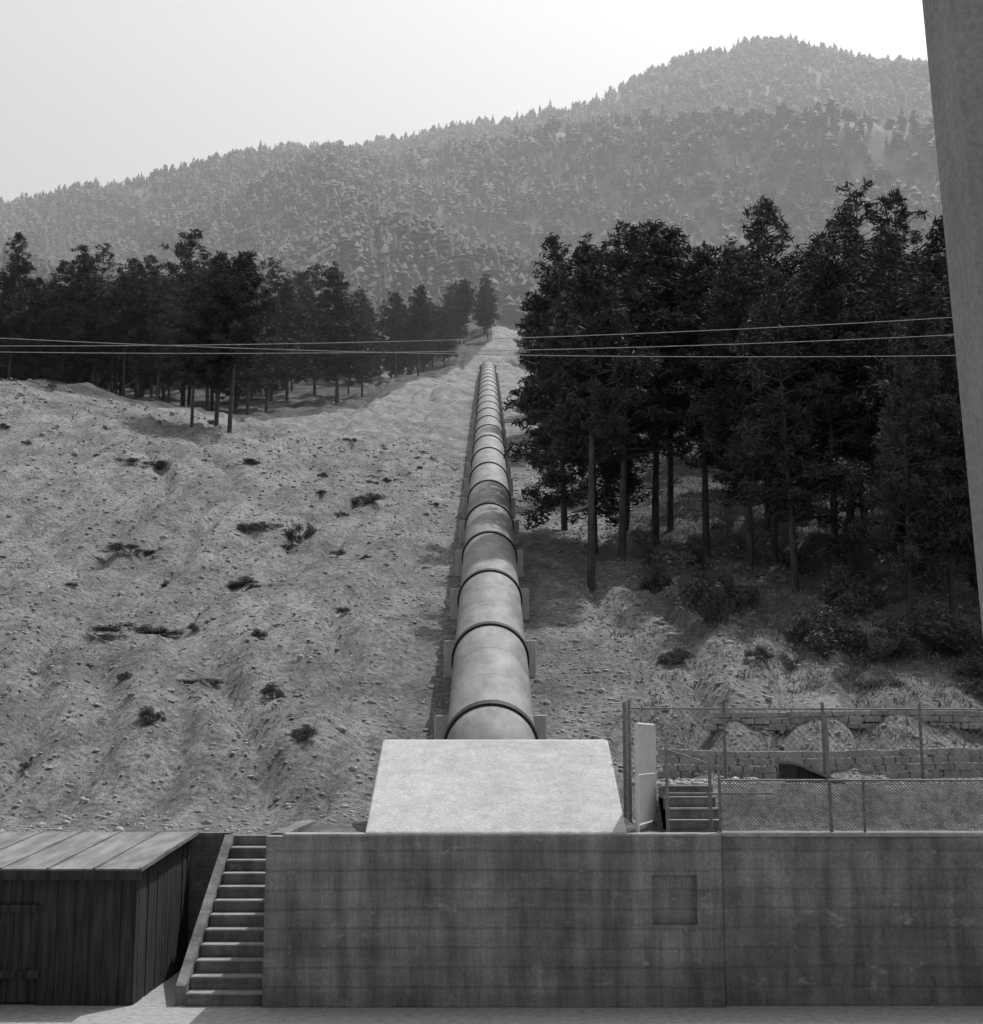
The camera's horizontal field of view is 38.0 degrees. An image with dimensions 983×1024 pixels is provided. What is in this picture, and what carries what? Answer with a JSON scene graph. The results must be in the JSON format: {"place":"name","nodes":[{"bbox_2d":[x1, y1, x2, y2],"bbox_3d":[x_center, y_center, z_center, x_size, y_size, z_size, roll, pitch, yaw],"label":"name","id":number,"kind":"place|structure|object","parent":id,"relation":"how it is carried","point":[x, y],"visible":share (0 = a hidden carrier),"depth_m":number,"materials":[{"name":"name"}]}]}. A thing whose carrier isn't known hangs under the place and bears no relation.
{"place":"outdoors","nodes":[
{"label":"outdoors","id":0,"kind":"place"},
{"bbox_2d":[0,0,927,202],"label":"sky","id":1,"kind":"structure","parent":0,"point":[107,90],"materials":[{"name":"white"}]},
{"bbox_2d":[0,50,938,377],"bbox_3d":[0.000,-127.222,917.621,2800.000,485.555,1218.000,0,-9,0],"label":"mountain","id":2,"kind":"structure","parent":0,"point":[894,160],"depth_m":654.55,"materials":[{"name":"plant"}]},
{"bbox_2d":[0,33,945,323],"bbox_3d":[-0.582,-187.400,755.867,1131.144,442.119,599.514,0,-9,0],"label":"mountain forest","id":3,"kind":"object","parent":2,"relation":"on","point":[348,227],"visible":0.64,"depth_m":689.88,"materials":[{"name":"plant"}]},
{"bbox_2d":[1,317,955,356],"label":"overhead power line","id":4,"kind":"object","parent":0,"point":[499,350],"visible":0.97,"depth_m":35.11,"materials":[{"name":"metal"}]},
{"bbox_2d":[0,326,982,833],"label":"hillside terrain","id":5,"kind":"structure","parent":0,"point":[434,404],"depth_m":39.86,"materials":[{"name":"grey soil"}]},
{"bbox_2d":[18,761,32,768],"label":"shrub","id":6,"kind":"object","parent":5,"relation":"on","point":[26,764],"visible":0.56,"depth_m":27.49,"materials":[{"name":"grey plant"}]},
{"bbox_2d":[45,383,57,389],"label":"shrub","id":7,"kind":"object","parent":5,"relation":"on","point":[51,385],"visible":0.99,"depth_m":77.52,"materials":[{"name":"grey plant"}]},
{"bbox_2d":[64,582,77,586],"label":"shrub","id":8,"kind":"object","parent":5,"relation":"on","point":[73,585],"visible":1,"depth_m":40.85,"materials":[{"name":"grey plant"}]},
{"bbox_2d":[116,671,131,680],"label":"shrub","id":9,"kind":"object","parent":5,"relation":"on","point":[121,676],"visible":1,"depth_m":31.95,"materials":[{"name":"grey plant"}]},
{"bbox_2d":[88,622,164,632],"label":"shrub","id":10,"kind":"object","parent":5,"relation":"on","point":[145,628],"visible":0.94,"depth_m":37.42,"materials":[{"name":"grey plant"}]},
{"bbox_2d":[99,542,157,554],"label":"shrub","id":11,"kind":"object","parent":5,"relation":"on","point":[116,547],"visible":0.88,"depth_m":47.07,"materials":[{"name":"grey plant"}]},
{"bbox_2d":[114,457,172,468],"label":"shrub","id":12,"kind":"object","parent":5,"relation":"on","point":[156,464],"visible":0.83,"depth_m":61.03,"materials":[{"name":"grey plant"}]},
{"bbox_2d":[138,706,166,724],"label":"shrub","id":13,"kind":"object","parent":5,"relation":"on","point":[148,715],"visible":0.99,"depth_m":28.94,"materials":[{"name":"grey plant"}]},
{"bbox_2d":[145,627,184,636],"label":"shrub","id":14,"kind":"object","parent":5,"relation":"on","point":[173,632],"visible":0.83,"depth_m":38.38,"materials":[{"name":"grey plant"}]},
{"bbox_2d":[160,580,170,587],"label":"shrub","id":15,"kind":"object","parent":5,"relation":"on","point":[164,584],"visible":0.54,"depth_m":43.69,"materials":[{"name":"grey plant"}]},
{"bbox_2d":[187,623,200,631],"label":"shrub","id":16,"kind":"object","parent":5,"relation":"on","point":[192,627],"visible":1,"depth_m":38.04,"materials":[{"name":"grey plant"}]},
{"bbox_2d":[160,282,227,427],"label":"pine tree","id":17,"kind":"object","parent":5,"relation":"on","point":[204,361],"visible":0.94,"depth_m":76.01,"materials":[{"name":"black plant"}]},
{"bbox_2d":[177,678,227,683],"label":"shrub","id":18,"kind":"object","parent":5,"relation":"on","point":[208,680],"visible":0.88,"depth_m":32.34,"materials":[{"name":"grey plant"}]},
{"bbox_2d":[0,229,441,414],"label":"pine forest","id":19,"kind":"object","parent":5,"relation":"on","point":[133,309],"visible":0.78,"depth_m":97.93,"materials":[{"name":"black plant"}]},
{"bbox_2d":[186,251,266,425],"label":"pine tree","id":20,"kind":"object","parent":5,"relation":"on","point":[219,380],"visible":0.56,"depth_m":77.44,"materials":[{"name":"black plant"}]},
{"bbox_2d":[190,249,280,432],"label":"pine tree","id":21,"kind":"object","parent":5,"relation":"on","point":[251,324],"visible":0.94,"depth_m":76.85,"materials":[{"name":"black plant"}]},
{"bbox_2d":[224,576,258,588],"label":"shrub","id":22,"kind":"object","parent":5,"relation":"on","point":[241,583],"visible":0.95,"depth_m":44.14,"materials":[{"name":"grey plant"}]},
{"bbox_2d":[239,458,261,465],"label":"shrub","id":23,"kind":"object","parent":5,"relation":"on","point":[252,461],"visible":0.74,"depth_m":63.99,"materials":[{"name":"grey plant"}]},
{"bbox_2d":[249,628,267,637],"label":"shrub","id":24,"kind":"object","parent":5,"relation":"on","point":[258,634],"visible":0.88,"depth_m":35.78,"materials":[{"name":"grey plant"}]},
{"bbox_2d":[237,521,283,530],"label":"shrub","id":25,"kind":"object","parent":5,"relation":"on","point":[250,526],"visible":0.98,"depth_m":52.43,"materials":[{"name":"grey plant"}]},
{"bbox_2d":[259,681,284,697],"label":"shrub","id":26,"kind":"object","parent":5,"relation":"on","point":[269,690],"visible":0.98,"depth_m":30.62,"materials":[{"name":"grey plant"}]},
{"bbox_2d":[280,544,292,549],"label":"shrub","id":27,"kind":"object","parent":5,"relation":"on","point":[288,547],"visible":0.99,"depth_m":51.04,"materials":[{"name":"grey plant"}]},
{"bbox_2d":[283,522,319,542],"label":"shrub","id":28,"kind":"object","parent":5,"relation":"on","point":[289,533],"visible":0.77,"depth_m":52.10,"materials":[{"name":"grey plant"}]},
{"bbox_2d":[290,723,318,741],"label":"shrub","id":29,"kind":"object","parent":5,"relation":"on","point":[307,730],"visible":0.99,"depth_m":27.64,"materials":[{"name":"grey plant"}]},
{"bbox_2d":[317,472,328,477],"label":"shrub","id":30,"kind":"object","parent":5,"relation":"on","point":[322,474],"visible":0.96,"depth_m":65.57,"materials":[{"name":"grey plant"}]},
{"bbox_2d":[328,549,346,555],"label":"shrub","id":31,"kind":"object","parent":5,"relation":"on","point":[339,552],"visible":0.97,"depth_m":48.72,"materials":[{"name":"grey plant"}]},
{"bbox_2d":[333,510,349,517],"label":"shrub","id":32,"kind":"object","parent":5,"relation":"on","point":[338,514],"visible":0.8,"depth_m":56.33,"materials":[{"name":"grey plant"}]},
{"bbox_2d":[334,607,350,613],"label":"shrub","id":33,"kind":"object","parent":5,"relation":"on","point":[341,609],"visible":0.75,"depth_m":39.72,"materials":[{"name":"grey plant"}]},
{"bbox_2d":[342,438,356,442],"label":"shrub","id":34,"kind":"object","parent":5,"relation":"on","point":[354,440],"visible":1,"depth_m":78.83,"materials":[{"name":"grey plant"}]},
{"bbox_2d":[350,493,385,505],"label":"shrub","id":35,"kind":"object","parent":5,"relation":"on","point":[363,499],"visible":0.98,"depth_m":58.66,"materials":[{"name":"grey plant"}]},
{"bbox_2d":[382,477,391,481],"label":"shrub","id":36,"kind":"object","parent":5,"relation":"on","point":[386,479],"visible":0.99,"depth_m":69.08,"materials":[{"name":"grey plant"}]},
{"bbox_2d":[320,273,541,377],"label":"pine forest","id":37,"kind":"object","parent":5,"relation":"on","point":[457,309],"visible":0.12,"depth_m":188.83,"materials":[{"name":"black plant"}]},
{"bbox_2d":[434,360,546,739],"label":"penstock pipe","id":38,"kind":"object","parent":5,"relation":"on","point":[490,660],"visible":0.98,"depth_m":34.64,"materials":[{"name":"metal"}]},
{"bbox_2d":[0,378,982,833],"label":"loose stones","id":39,"kind":"object","parent":5,"relation":"on","point":[546,702],"visible":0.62,"depth_m":37.99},
{"bbox_2d":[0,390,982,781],"bbox_3d":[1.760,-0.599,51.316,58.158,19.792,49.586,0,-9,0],"label":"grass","id":40,"kind":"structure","parent":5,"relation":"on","point":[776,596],"depth_m":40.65,"materials":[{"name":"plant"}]},
{"bbox_2d":[365,740,626,833],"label":"concrete anchor block","id":41,"kind":"structure","parent":5,"relation":"on","point":[495,786],"depth_m":20.55,"materials":[{"name":"grey concrete"}]},
{"bbox_2d":[534,497,577,507],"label":"shrub","id":42,"kind":"object","parent":5,"relation":"on","point":[572,504],"visible":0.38,"depth_m":62.79,"materials":[{"name":"black plant"}]},
{"bbox_2d":[538,463,574,486],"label":"shrub","id":43,"kind":"object","parent":5,"relation":"on","point":[546,474],"visible":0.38,"depth_m":70.96,"materials":[{"name":"black plant"}]},
{"bbox_2d":[510,232,603,530],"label":"pine tree","id":44,"kind":"object","parent":5,"relation":"on","point":[541,403],"visible":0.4,"depth_m":58.31,"materials":[{"name":"black plant"}]},
{"bbox_2d":[502,239,671,553],"bbox_3d":[3.696,-4.275,53.900,6.139,12.604,4.907,7,-12,-36],"label":"pine tree","id":45,"kind":"object","parent":5,"relation":"on","point":[609,476],"visible":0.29,"depth_m":53.31,"materials":[{"name":"black plant"}]},
{"bbox_2d":[515,231,663,591],"bbox_3d":[3.278,-3.233,46.642,4.082,12.490,4.163,6,-12,-32],"label":"pine tree","id":46,"kind":"object","parent":5,"relation":"on","point":[598,398],"visible":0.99,"depth_m":46.80,"materials":[{"name":"black plant"}]},
{"bbox_2d":[553,220,704,561],"bbox_3d":[5.054,-4.314,51.486,5.131,13.163,6.083,5,-11,-30],"label":"pine tree","id":47,"kind":"object","parent":5,"relation":"on","point":[654,418],"visible":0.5,"depth_m":51.05,"materials":[{"name":"black plant"}]},
{"bbox_2d":[634,722,656,831],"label":"metal gate","id":48,"kind":"structure","parent":5,"relation":"on","point":[645,773],"depth_m":20.24,"materials":[{"name":"grey metal"}]},
{"bbox_2d":[601,219,696,530],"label":"pine tree","id":49,"kind":"object","parent":5,"relation":"on","point":[655,226],"visible":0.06,"depth_m":57.00,"materials":[{"name":"black plant"}]},
{"bbox_2d":[636,566,672,592],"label":"shrub","id":50,"kind":"object","parent":5,"relation":"on","point":[660,579],"visible":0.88,"depth_m":44.15,"materials":[{"name":"black plant"}]},
{"bbox_2d":[620,225,712,539],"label":"pine tree","id":51,"kind":"object","parent":5,"relation":"on","point":[657,244],"visible":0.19,"depth_m":55.76,"materials":[{"name":"black plant"}]},
{"bbox_2d":[618,232,720,530],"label":"pine tree","id":52,"kind":"object","parent":5,"relation":"on","point":[670,477],"visible":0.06,"depth_m":56.88,"materials":[{"name":"black plant"}]},
{"bbox_2d":[657,648,694,664],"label":"shrub","id":53,"kind":"object","parent":5,"relation":"on","point":[677,655],"visible":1,"depth_m":35.76,"materials":[{"name":"black plant"}]},
{"bbox_2d":[658,785,718,831],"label":"concrete steps","id":54,"kind":"structure","parent":5,"relation":"on","point":[688,813],"depth_m":20.30,"materials":[{"name":"grey concrete"}]},
{"bbox_2d":[649,241,747,560],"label":"pine tree","id":55,"kind":"object","parent":5,"relation":"on","point":[694,290],"visible":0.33,"depth_m":52.39,"materials":[{"name":"black plant"}]},
{"bbox_2d":[623,700,774,831],"bbox_3d":[2.446,3.750,21.043,1.336,2.000,3.727,5,-11,-28],"label":"metal railing","id":56,"kind":"object","parent":5,"relation":"on","point":[628,773],"visible":0.94,"depth_m":21.75,"materials":[{"name":"metal"}]},
{"bbox_2d":[677,568,736,626],"bbox_3d":[5.776,2.352,38.599,1.665,1.770,2.128,-4,-10,24],"label":"shrub","id":57,"kind":"object","parent":5,"relation":"on","point":[697,595],"visible":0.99,"depth_m":38.11,"materials":[{"name":"black plant"}]},
{"bbox_2d":[502,240,950,492],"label":"pine forest","id":58,"kind":"object","parent":5,"relation":"on","point":[535,333],"visible":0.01,"depth_m":82.98,"materials":[{"name":"black plant"}]},
{"bbox_2d":[705,565,748,615],"bbox_3d":[6.493,2.231,40.142,1.516,1.454,1.229,-4,-10,21],"label":"shrub","id":59,"kind":"object","parent":5,"relation":"on","point":[731,591],"visible":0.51,"depth_m":39.92,"materials":[{"name":"black plant"}]},
{"bbox_2d":[726,577,760,608],"bbox_3d":[7.132,2.503,43.272,2.128,1.180,1.665,-1,-9,5],"label":"shrub","id":60,"kind":"object","parent":5,"relation":"on","point":[750,595],"visible":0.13,"depth_m":43.41,"materials":[{"name":"black plant"}]},
{"bbox_2d":[673,241,816,568],"bbox_3d":[8.473,-3.477,48.385,5.121,11.666,4.315,6,-11,-33],"label":"pine tree","id":61,"kind":"object","parent":5,"relation":"on","point":[736,394],"visible":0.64,"depth_m":48.01,"materials":[{"name":"black plant"}]},
{"bbox_2d":[743,645,774,661],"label":"shrub","id":62,"kind":"object","parent":5,"relation":"on","point":[763,652],"visible":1,"depth_m":33.82,"materials":[{"name":"grey plant"}]},
{"bbox_2d":[717,194,806,530],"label":"pine tree","id":63,"kind":"object","parent":5,"relation":"on","point":[751,234],"visible":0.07,"depth_m":57.83,"materials":[{"name":"black plant"}]},
{"bbox_2d":[680,202,862,562],"bbox_3d":[10.046,-4.547,51.072,6.076,13.501,6.960,3,-8,-23],"label":"pine tree","id":64,"kind":"object","parent":5,"relation":"on","point":[734,492],"visible":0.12,"depth_m":51.45,"materials":[{"name":"black plant"}]},
{"bbox_2d":[723,265,865,592],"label":"pine tree","id":65,"kind":"object","parent":5,"relation":"on","point":[781,462],"visible":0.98,"depth_m":44.20,"materials":[{"name":"black plant"}]},
{"bbox_2d":[622,702,982,815],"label":"chain link fence","id":66,"kind":"object","parent":5,"relation":"on","point":[822,709],"visible":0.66,"depth_m":23.43,"materials":[{"name":"metal"}]},
{"bbox_2d":[774,760,846,783],"bbox_3d":[5.275,4.259,22.913,1.150,0.520,1.600,0,-9,0],"label":"shelter hood","id":67,"kind":"object","parent":5,"relation":"on","point":[792,770],"visible":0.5,"depth_m":22.24,"materials":[{"name":"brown wood"}]},
{"bbox_2d":[782,609,839,657],"bbox_3d":[8.131,3.092,36.093,1.536,1.322,1.895,-1,-9,4],"label":"shrub","id":68,"kind":"object","parent":5,"relation":"on","point":[817,639],"visible":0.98,"depth_m":35.81,"materials":[{"name":"grey plant"}]},
{"bbox_2d":[656,747,982,778],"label":"dry stone wall","id":69,"kind":"structure","parent":5,"relation":"on","point":[931,752],"depth_m":26.04,"materials":[{"name":"grey stone"}]},
{"bbox_2d":[763,222,890,580],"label":"pine tree","id":70,"kind":"object","parent":5,"relation":"on","point":[844,404],"visible":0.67,"depth_m":45.90,"materials":[{"name":"black plant"}]},
{"bbox_2d":[798,603,873,657],"bbox_3d":[8.842,3.112,37.029,1.844,1.454,2.274,8,-12,-39],"label":"shrub","id":71,"kind":"object","parent":5,"relation":"on","point":[855,634],"visible":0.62,"depth_m":36.56,"materials":[{"name":"black plant"}]},
{"bbox_2d":[705,710,982,730],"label":"dry stone wall","id":72,"kind":"structure","parent":5,"relation":"on","point":[937,715],"depth_m":30.19,"materials":[{"name":"grey stone"}]},
{"bbox_2d":[757,210,933,574],"bbox_3d":[12.620,-4.167,49.422,5.387,13.638,6.071,11,-15,-44],"label":"pine tree","id":73,"kind":"object","parent":5,"relation":"on","point":[845,221],"visible":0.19,"depth_m":49.67,"materials":[{"name":"black plant"}]},
{"bbox_2d":[819,564,886,618],"bbox_3d":[10.163,2.346,40.311,1.844,1.851,2.274,-4,-10,21],"label":"shrub","id":74,"kind":"object","parent":5,"relation":"on","point":[841,592],"visible":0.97,"depth_m":40.13,"materials":[{"name":"black plant"}]},
{"bbox_2d":[789,178,921,531],"bbox_3d":[14.127,-5.882,54.901,7.173,14.345,8.216,-3,-10,17],"label":"pine tree","id":75,"kind":"object","parent":5,"relation":"on","point":[866,206],"visible":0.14,"depth_m":54.94,"materials":[{"name":"black plant"}]},
{"bbox_2d":[853,678,906,689],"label":"shrub","id":76,"kind":"object","parent":5,"relation":"on","point":[865,684],"visible":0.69,"depth_m":32.75,"materials":[{"name":"black plant"}]},
{"bbox_2d":[797,228,964,589],"bbox_3d":[13.072,-3.221,45.534,6.491,12.091,5.157,7,-12,-37],"label":"pine tree","id":77,"kind":"object","parent":5,"relation":"on","point":[881,347],"visible":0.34,"depth_m":45.42,"materials":[{"name":"black plant"}]},
{"bbox_2d":[858,629,924,662],"bbox_3d":[9.899,3.384,35.360,1.915,0.944,1.498,4,-10,-21],"label":"shrub","id":78,"kind":"object","parent":5,"relation":"on","point":[888,648],"visible":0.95,"depth_m":35.16,"materials":[{"name":"black plant"}]},
{"bbox_2d":[841,188,954,449],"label":"pine tree","id":79,"kind":"object","parent":5,"relation":"on","point":[897,199],"visible":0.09,"depth_m":59.58,"materials":[{"name":"black plant"}]},
{"bbox_2d":[831,317,972,625],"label":"pine tree","id":80,"kind":"object","parent":5,"relation":"on","point":[892,487],"visible":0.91,"depth_m":39.73,"materials":[{"name":"black plant"}]},
{"bbox_2d":[867,599,961,655],"bbox_3d":[10.951,2.992,36.322,2.464,1.587,1.998,8,-12,-39],"label":"shrub","id":81,"kind":"object","parent":5,"relation":"on","point":[932,629],"visible":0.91,"depth_m":36.09,"materials":[{"name":"black plant"}]},
{"bbox_2d":[866,214,977,586],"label":"pine tree","id":82,"kind":"object","parent":5,"relation":"on","point":[939,262],"visible":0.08,"depth_m":48.07,"materials":[{"name":"black plant"}]},
{"bbox_2d":[870,268,976,617],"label":"pine tree","id":83,"kind":"object","parent":5,"relation":"on","point":[928,285],"visible":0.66,"depth_m":40.54,"materials":[{"name":"black plant"}]},
{"bbox_2d":[915,274,953,375],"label":"pine tree","id":84,"kind":"object","parent":5,"relation":"on","point":[947,277],"depth_m":51.04,"materials":[{"name":"black plant"}]},
{"bbox_2d":[924,253,952,380],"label":"pine tree","id":85,"kind":"object","parent":5,"relation":"on","point":[945,256],"depth_m":55.93,"materials":[{"name":"black plant"}]},
{"bbox_2d":[915,333,967,488],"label":"pine tree","id":86,"kind":"object","parent":5,"relation":"on","point":[950,390],"visible":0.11,"depth_m":41.15,"materials":[{"name":"black plant"}]},
{"bbox_2d":[917,607,982,659],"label":"shrub","id":87,"kind":"object","parent":5,"relation":"on","point":[967,636],"visible":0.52,"depth_m":36.44,"materials":[{"name":"black plant"}]},
{"bbox_2d":[946,677,982,696],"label":"shrub","id":88,"kind":"object","parent":5,"relation":"on","point":[966,685],"visible":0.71,"depth_m":32.56,"materials":[{"name":"black plant"}]},
{"bbox_2d":[953,646,982,681],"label":"shrub","id":89,"kind":"object","parent":5,"relation":"on","point":[975,667],"visible":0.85,"depth_m":34.28,"materials":[{"name":"black plant"}]},
{"bbox_2d":[0,971,982,1023],"bbox_3d":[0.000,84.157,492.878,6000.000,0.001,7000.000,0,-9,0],"label":"ground","id":90,"kind":"structure","parent":0,"point":[156,1005],"depth_m":18.25,"materials":[{"name":"concrete"}]},
{"bbox_2d":[0,831,198,1005],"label":"wooden shed","id":91,"kind":"structure","parent":90,"relation":"on","point":[93,918],"depth_m":19.16,"materials":[{"name":"grey wood"}]},
{"bbox_2d":[0,880,41,1001],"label":"door","id":92,"kind":"structure","parent":91,"relation":"in","point":[19,931],"depth_m":19.11,"materials":[{"name":"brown wood"}]},
{"bbox_2d":[175,835,265,1005],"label":"concrete staircase","id":93,"kind":"structure","parent":90,"relation":"on","point":[222,965],"depth_m":20.19,"materials":[{"name":"grey concrete"}]},
{"bbox_2d":[187,832,269,948],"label":"concrete retaining wall","id":94,"kind":"structure","parent":90,"relation":"on","point":[205,847],"depth_m":22.69,"materials":[{"name":"grey concrete"}]},
{"bbox_2d":[270,820,315,834],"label":"return wall","id":95,"kind":"structure","parent":90,"relation":"on","point":[300,826],"depth_m":20.99,"materials":[{"name":"concrete"}]},
{"bbox_2d":[262,835,725,1007],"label":"concrete retaining wall","id":96,"kind":"structure","parent":90,"relation":"on","point":[458,922],"depth_m":18.97,"materials":[{"name":"grey concrete"}]},
{"bbox_2d":[283,832,720,836],"bbox_3d":[0.140,4.363,19.328,5.880,0.035,0.382,0,-9,0],"label":"coping","id":97,"kind":"object","parent":96,"relation":"on","point":[628,834],"visible":0.97,"depth_m":19.14,"materials":[{"name":"concrete"}]},
{"bbox_2d":[651,837,699,1007],"bbox_3d":[2.440,5.615,19.120,0.600,2.497,0.348,0,-9,0],"label":"wall infill","id":98,"kind":"object","parent":96,"relation":"attached to","point":[676,965],"depth_m":18.92,"materials":[{"name":"concrete"}]},
{"bbox_2d":[652,875,696,923],"bbox_3d":[2.440,5.201,19.232,0.600,0.650,0.260,0,-9,0],"label":"hatch recess","id":99,"kind":"object","parent":98,"relation":"attached to","point":[673,899],"visible":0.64,"depth_m":19.10,"materials":[{"name":"concrete"}]},
{"bbox_2d":[721,837,982,1005],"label":"concrete retaining wall","id":100,"kind":"structure","parent":90,"relation":"on","point":[852,921],"depth_m":19.09,"materials":[{"name":"grey concrete"}]},
{"bbox_2d":[717,831,982,836],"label":"coping","id":101,"kind":"object","parent":100,"relation":"on","point":[851,834],"visible":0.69,"depth_m":19.25,"materials":[{"name":"concrete"}]},
{"bbox_2d":[718,713,982,831],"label":"chain link fence","id":102,"kind":"object","parent":101,"relation":"on","point":[830,804],"visible":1,"depth_m":19.47,"materials":[{"name":"metal"}]},
{"bbox_2d":[922,0,982,633],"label":"concrete pier","id":103,"kind":"structure","parent":90,"relation":"on","point":[954,35],"depth_m":6.54,"materials":[{"name":"grey concrete"}]}
]}

